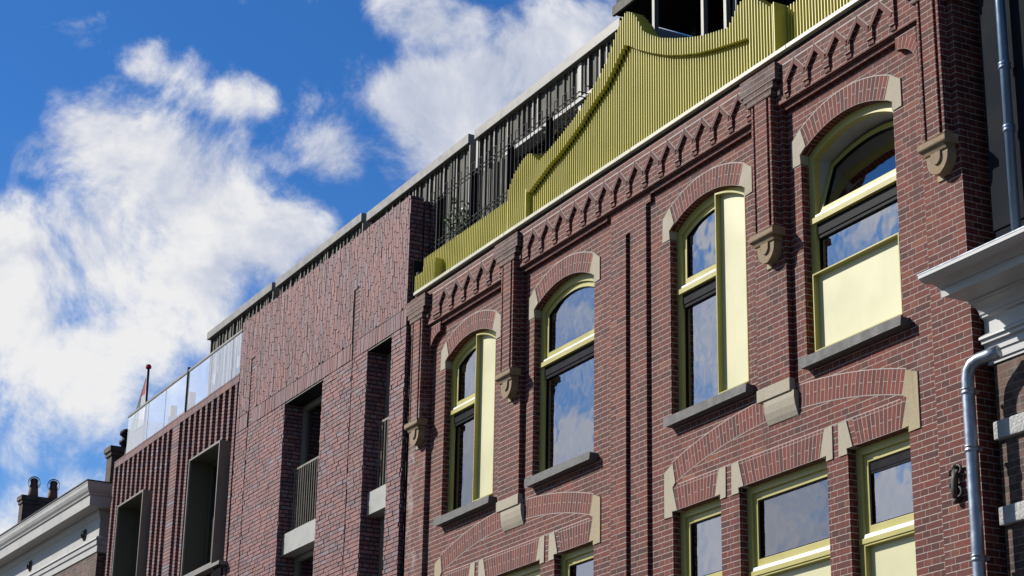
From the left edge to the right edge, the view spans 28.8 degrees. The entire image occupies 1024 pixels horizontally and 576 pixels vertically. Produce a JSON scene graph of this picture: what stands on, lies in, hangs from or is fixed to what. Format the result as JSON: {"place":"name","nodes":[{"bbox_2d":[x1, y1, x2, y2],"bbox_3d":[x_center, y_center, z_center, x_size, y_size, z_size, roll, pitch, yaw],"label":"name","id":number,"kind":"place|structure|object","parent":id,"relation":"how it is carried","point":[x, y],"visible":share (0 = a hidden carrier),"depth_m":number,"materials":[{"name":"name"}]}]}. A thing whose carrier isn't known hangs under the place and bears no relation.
{"place":"outdoors","nodes":[
{"label":"outdoors","id":0,"kind":"place"},
{"bbox_2d":[0,0,691,533],"label":"sky","id":1,"kind":"structure","parent":0,"point":[164,163],"materials":[{"name":"blue"}]},
{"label":"pavement","id":2,"kind":"structure","parent":0,"visible":0},
{"bbox_2d":[0,429,129,575],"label":"gabled house","id":3,"kind":"structure","parent":2,"relation":"on","point":[54,534],"depth_m":40.78,"materials":[{"name":"white paint"}]},
{"bbox_2d":[124,364,151,454],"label":"flag","id":4,"kind":"object","parent":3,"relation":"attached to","point":[136,438],"visible":0.89,"depth_m":41.09,"materials":[{"name":"fabric"}]},
{"bbox_2d":[105,0,795,575],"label":"apartment building","id":5,"kind":"structure","parent":2,"relation":"on","point":[281,448],"depth_m":30.30,"materials":[{"name":"brick"}]},
{"bbox_2d":[294,549,313,575],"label":"window","id":6,"kind":"structure","parent":5,"relation":"in","point":[303,566],"depth_m":29.80,"materials":[{"name":"brown metal"}]},
{"bbox_2d":[289,396,321,531],"bbox_3d":[-2.911,2.581,29.921,0.200,2.040,1.502,11,-22,-26],"label":"window","id":7,"kind":"structure","parent":5,"relation":"in","point":[311,423],"depth_m":30.30,"materials":[{"name":"brown metal"}]},
{"bbox_2d":[378,516,384,575],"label":"window","id":8,"kind":"structure","parent":5,"relation":"in","point":[381,561],"depth_m":27.33,"materials":[{"name":"brown metal"}]},
{"bbox_2d":[374,353,391,489],"bbox_3d":[-1.606,1.782,27.600,0.200,2.040,0.822,11,-22,-26],"label":"window","id":9,"kind":"structure","parent":5,"relation":"in","point":[389,364],"depth_m":27.76,"materials":[{"name":"brown metal"}]},
{"bbox_2d":[443,197,490,245],"bbox_3d":[-0.650,-0.681,28.608,0.818,1.422,0.928,11,-22,-26],"label":"terrace shrub","id":10,"kind":"object","parent":5,"relation":"on","point":[453,226],"visible":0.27,"depth_m":28.60,"materials":[{"name":"green plant"}]},
{"bbox_2d":[404,0,1007,575],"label":"brick house","id":11,"kind":"structure","parent":2,"relation":"on","point":[676,306],"depth_m":20.14,"materials":[{"name":"brown brick"}]},
{"bbox_2d":[448,330,495,511],"bbox_3d":[-0.468,1.656,25.013,0.171,2.320,1.460,11,-22,-26],"label":"window","id":12,"kind":"structure","parent":11,"relation":"in","point":[472,413],"depth_m":25.11,"materials":[{"name":"yellow paint"}]},
{"bbox_2d":[505,563,539,575],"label":"window","id":13,"kind":"structure","parent":11,"relation":"in","point":[534,570],"depth_m":23.06,"materials":[{"name":"yellow paint"}]},
{"bbox_2d":[533,102,584,155],"bbox_3d":[0.725,-1.297,25.915,0.886,2.171,1.021,-12,-24,33],"label":"terrace shrub","id":14,"kind":"object","parent":11,"relation":"on","point":[568,119],"visible":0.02,"depth_m":25.93,"materials":[{"name":"green plant"}]},
{"bbox_2d":[539,273,593,472],"bbox_3d":[0.690,0.970,23.020,0.103,2.320,1.460,11,-22,-26],"label":"window","id":15,"kind":"structure","parent":11,"relation":"in","point":[567,318],"depth_m":23.15,"materials":[{"name":"blue glass"}]},
{"bbox_2d":[561,544,593,575],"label":"window","id":16,"kind":"structure","parent":11,"relation":"in","point":[579,562],"depth_m":22.12,"materials":[{"name":"yellow paint"}]},
{"bbox_2d":[680,499,721,575],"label":"window","id":17,"kind":"structure","parent":11,"relation":"in","point":[701,537],"depth_m":20.00,"materials":[{"name":"glass"}]},
{"bbox_2d":[677,187,749,410],"bbox_3d":[2.077,0.096,20.484,0.171,2.320,1.460,11,-22,-26],"label":"window","id":18,"kind":"structure","parent":11,"relation":"in","point":[713,339],"depth_m":20.55,"materials":[{"name":"yellow paint"}]},
{"bbox_2d":[747,461,830,575],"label":"window","id":19,"kind":"structure","parent":11,"relation":"in","point":[789,535],"depth_m":18.68,"materials":[{"name":"glass"}]},
{"bbox_2d":[808,102,902,351],"bbox_3d":[3.336,-0.557,18.578,0.503,2.320,1.460,11,-22,-26],"label":"window","id":20,"kind":"structure","parent":11,"relation":"in","point":[857,282],"depth_m":18.61,"materials":[{"name":"yellow paint"}]},
{"bbox_2d":[856,431,916,575],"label":"window","id":21,"kind":"structure","parent":11,"relation":"in","point":[883,468],"depth_m":17.46,"materials":[{"name":"glass"}]},
{"bbox_2d":[917,226,1023,575],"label":"corniced house","id":22,"kind":"structure","parent":2,"relation":"on","point":[986,280],"depth_m":16.10,"materials":[{"name":"white brick"}]},
{"bbox_2d":[978,0,1023,238],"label":"dark building","id":23,"kind":"structure","parent":22,"relation":"on","point":[1001,24],"depth_m":16.88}
]}

